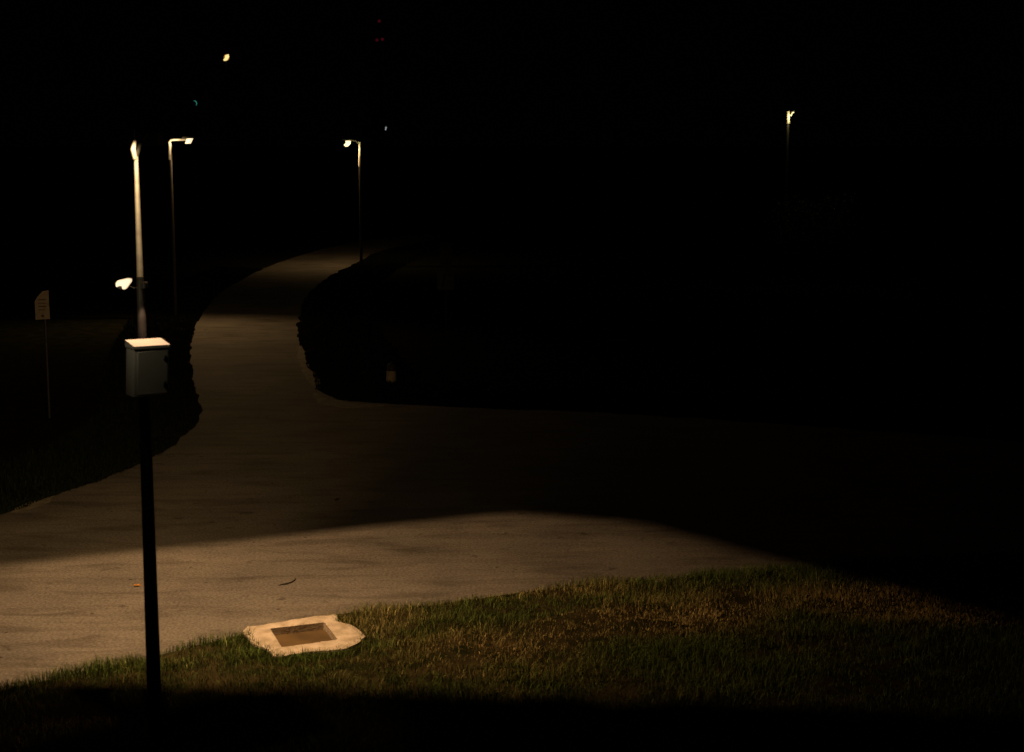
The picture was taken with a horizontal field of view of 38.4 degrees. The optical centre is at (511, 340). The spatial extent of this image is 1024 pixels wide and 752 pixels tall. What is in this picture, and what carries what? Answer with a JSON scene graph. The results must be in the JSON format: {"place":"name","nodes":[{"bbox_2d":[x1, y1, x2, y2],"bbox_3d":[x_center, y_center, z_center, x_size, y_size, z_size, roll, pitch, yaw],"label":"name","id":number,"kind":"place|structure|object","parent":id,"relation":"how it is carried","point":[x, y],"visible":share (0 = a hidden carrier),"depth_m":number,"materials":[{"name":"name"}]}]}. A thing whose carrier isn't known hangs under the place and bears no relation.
{"place":"outdoors","nodes":[
{"label":"outdoors","id":0,"kind":"place"},
{"bbox_2d":[0,265,261,514],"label":"rough grass","id":1,"kind":"structure","parent":0,"point":[198,293],"depth_m":32.09,"materials":[{"name":"green plant"}]},
{"bbox_2d":[0,147,1023,660],"bbox_3d":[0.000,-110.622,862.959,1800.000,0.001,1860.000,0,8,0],"label":"ground","id":2,"kind":"structure","parent":0,"point":[650,271],"depth_m":73.53,"materials":[{"name":"soil"}]},
{"bbox_2d":[35,290,50,417],"bbox_3d":[-10.162,0.322,31.955,0.318,2.839,0.082,0,8,0],"label":"sign post","id":3,"kind":"object","parent":2,"relation":"on","point":[42,310],"visible":1,"depth_m":31.80,"materials":[{"name":"metal"}]},
{"bbox_2d":[127,119,163,744],"bbox_3d":[-3.852,0.834,15.525,0.388,6.228,3.738,-2,8,-11],"label":"lamp post","id":4,"kind":"object","parent":2,"relation":"on","point":[138,137],"visible":0.92,"depth_m":14.35,"materials":[{"name":"metal"}]},
{"bbox_2d":[116,278,147,288],"bbox_3d":[-3.580,-0.532,13.847,0.276,0.137,0.474,-2,8,-11],"label":"floodlight","id":5,"kind":"object","parent":4,"relation":"attached to","point":[123,283],"visible":1,"depth_m":13.62,"materials":[{"name":"paint"}]},
{"bbox_2d":[125,338,169,396],"bbox_3d":[-3.469,0.260,14.007,0.380,0.543,0.206,-6,10,-40],"label":"electrical box","id":6,"kind":"object","parent":4,"relation":"attached to","point":[146,367],"visible":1,"depth_m":13.93,"materials":[{"name":"grey metal"}]},
{"bbox_2d":[138,350,167,394],"bbox_3d":[-3.409,0.310,13.949,0.318,0.419,0.030,-6,10,-40],"label":"door","id":7,"kind":"structure","parent":6,"relation":"in","point":[152,366],"depth_m":13.95,"materials":[{"name":"grey metal"}]},
{"bbox_2d":[168,137,193,317],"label":"lamp post","id":8,"kind":"object","parent":2,"relation":"on","point":[188,141],"visible":0.97,"depth_m":49.88,"materials":[{"name":"metal"}]},
{"bbox_2d":[192,99,199,215],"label":"signal light","id":9,"kind":"object","parent":2,"relation":"on","point":[194,103],"visible":1,"depth_m":119.04,"materials":[{"name":"paint"}]},
{"bbox_2d":[223,54,230,200],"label":"mast lamp","id":10,"kind":"object","parent":2,"relation":"on","point":[226,57],"visible":1,"depth_m":148.47,"materials":[{"name":"metal"}]},
{"bbox_2d":[342,139,362,265],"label":"lamp post","id":11,"kind":"object","parent":2,"relation":"on","point":[348,142],"visible":0.99,"depth_m":70.69,"materials":[{"name":"metal"}]},
{"bbox_2d":[385,127,387,222],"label":"lamp","id":12,"kind":"object","parent":2,"relation":"on","point":[386,176],"visible":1,"depth_m":109.33,"materials":[{"name":"metal"}]},
{"bbox_2d":[386,362,396,382],"bbox_3d":[-2.996,0.841,36.487,0.257,0.575,0.257,0,8,0],"label":"bollard","id":13,"kind":"object","parent":2,"relation":"on","point":[391,372],"visible":0.88,"depth_m":36.39,"materials":[{"name":"stone"}]},
{"bbox_2d":[782,111,794,288],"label":"lamp post","id":14,"kind":"object","parent":2,"relation":"on","point":[788,114],"visible":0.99,"depth_m":59.61,"materials":[{"name":"metal"}]},
{"bbox_2d":[0,231,1023,688],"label":"road","id":15,"kind":"structure","parent":0,"point":[264,463],"depth_m":24.49,"materials":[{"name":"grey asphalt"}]},
{"bbox_2d":[10,496,53,512],"bbox_3d":[-7.957,2.732,24.511,0.354,0.001,1.222,2,8,15],"label":"sand shoulder","id":16,"kind":"object","parent":15,"relation":"on","point":[40,502],"visible":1,"depth_m":24.47},
{"bbox_2d":[297,346,319,388],"bbox_3d":[-5.582,0.679,39.701,0.357,0.001,7.861,-2,8,-12],"label":"sand shoulder","id":17,"kind":"object","parent":15,"relation":"on","point":[307,373],"visible":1,"depth_m":38.97},
{"bbox_2d":[312,392,383,408],"bbox_3d":[-4.159,1.421,34.213,2.693,0.001,0.953,7,11,43],"label":"sand shoulder","id":18,"kind":"object","parent":15,"relation":"on","point":[320,399],"visible":1,"depth_m":33.78},
{"bbox_2d":[0,546,1023,751],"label":"grass verge","id":19,"kind":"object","parent":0,"point":[610,694],"depth_m":16.31,"materials":[{"name":"plant"}]},
{"bbox_2d":[243,614,365,657],"bbox_3d":[-2.522,3.662,17.940,1.343,0.145,1.335,-4,9,-28],"label":"utility cover","id":20,"kind":"object","parent":19,"relation":"on","point":[320,632],"visible":0.93,"depth_m":18.05,"materials":[{"name":"concrete"}]},
{"bbox_2d":[0,0,1023,146],"label":"sky","id":21,"kind":"structure","parent":0,"point":[74,73],"materials":[{"name":"black"}]},
{"bbox_2d":[296,250,1023,440],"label":"rough grass","id":22,"kind":"structure","parent":0,"point":[355,291],"depth_m":35.06,"materials":[{"name":"green plant"}]}
]}

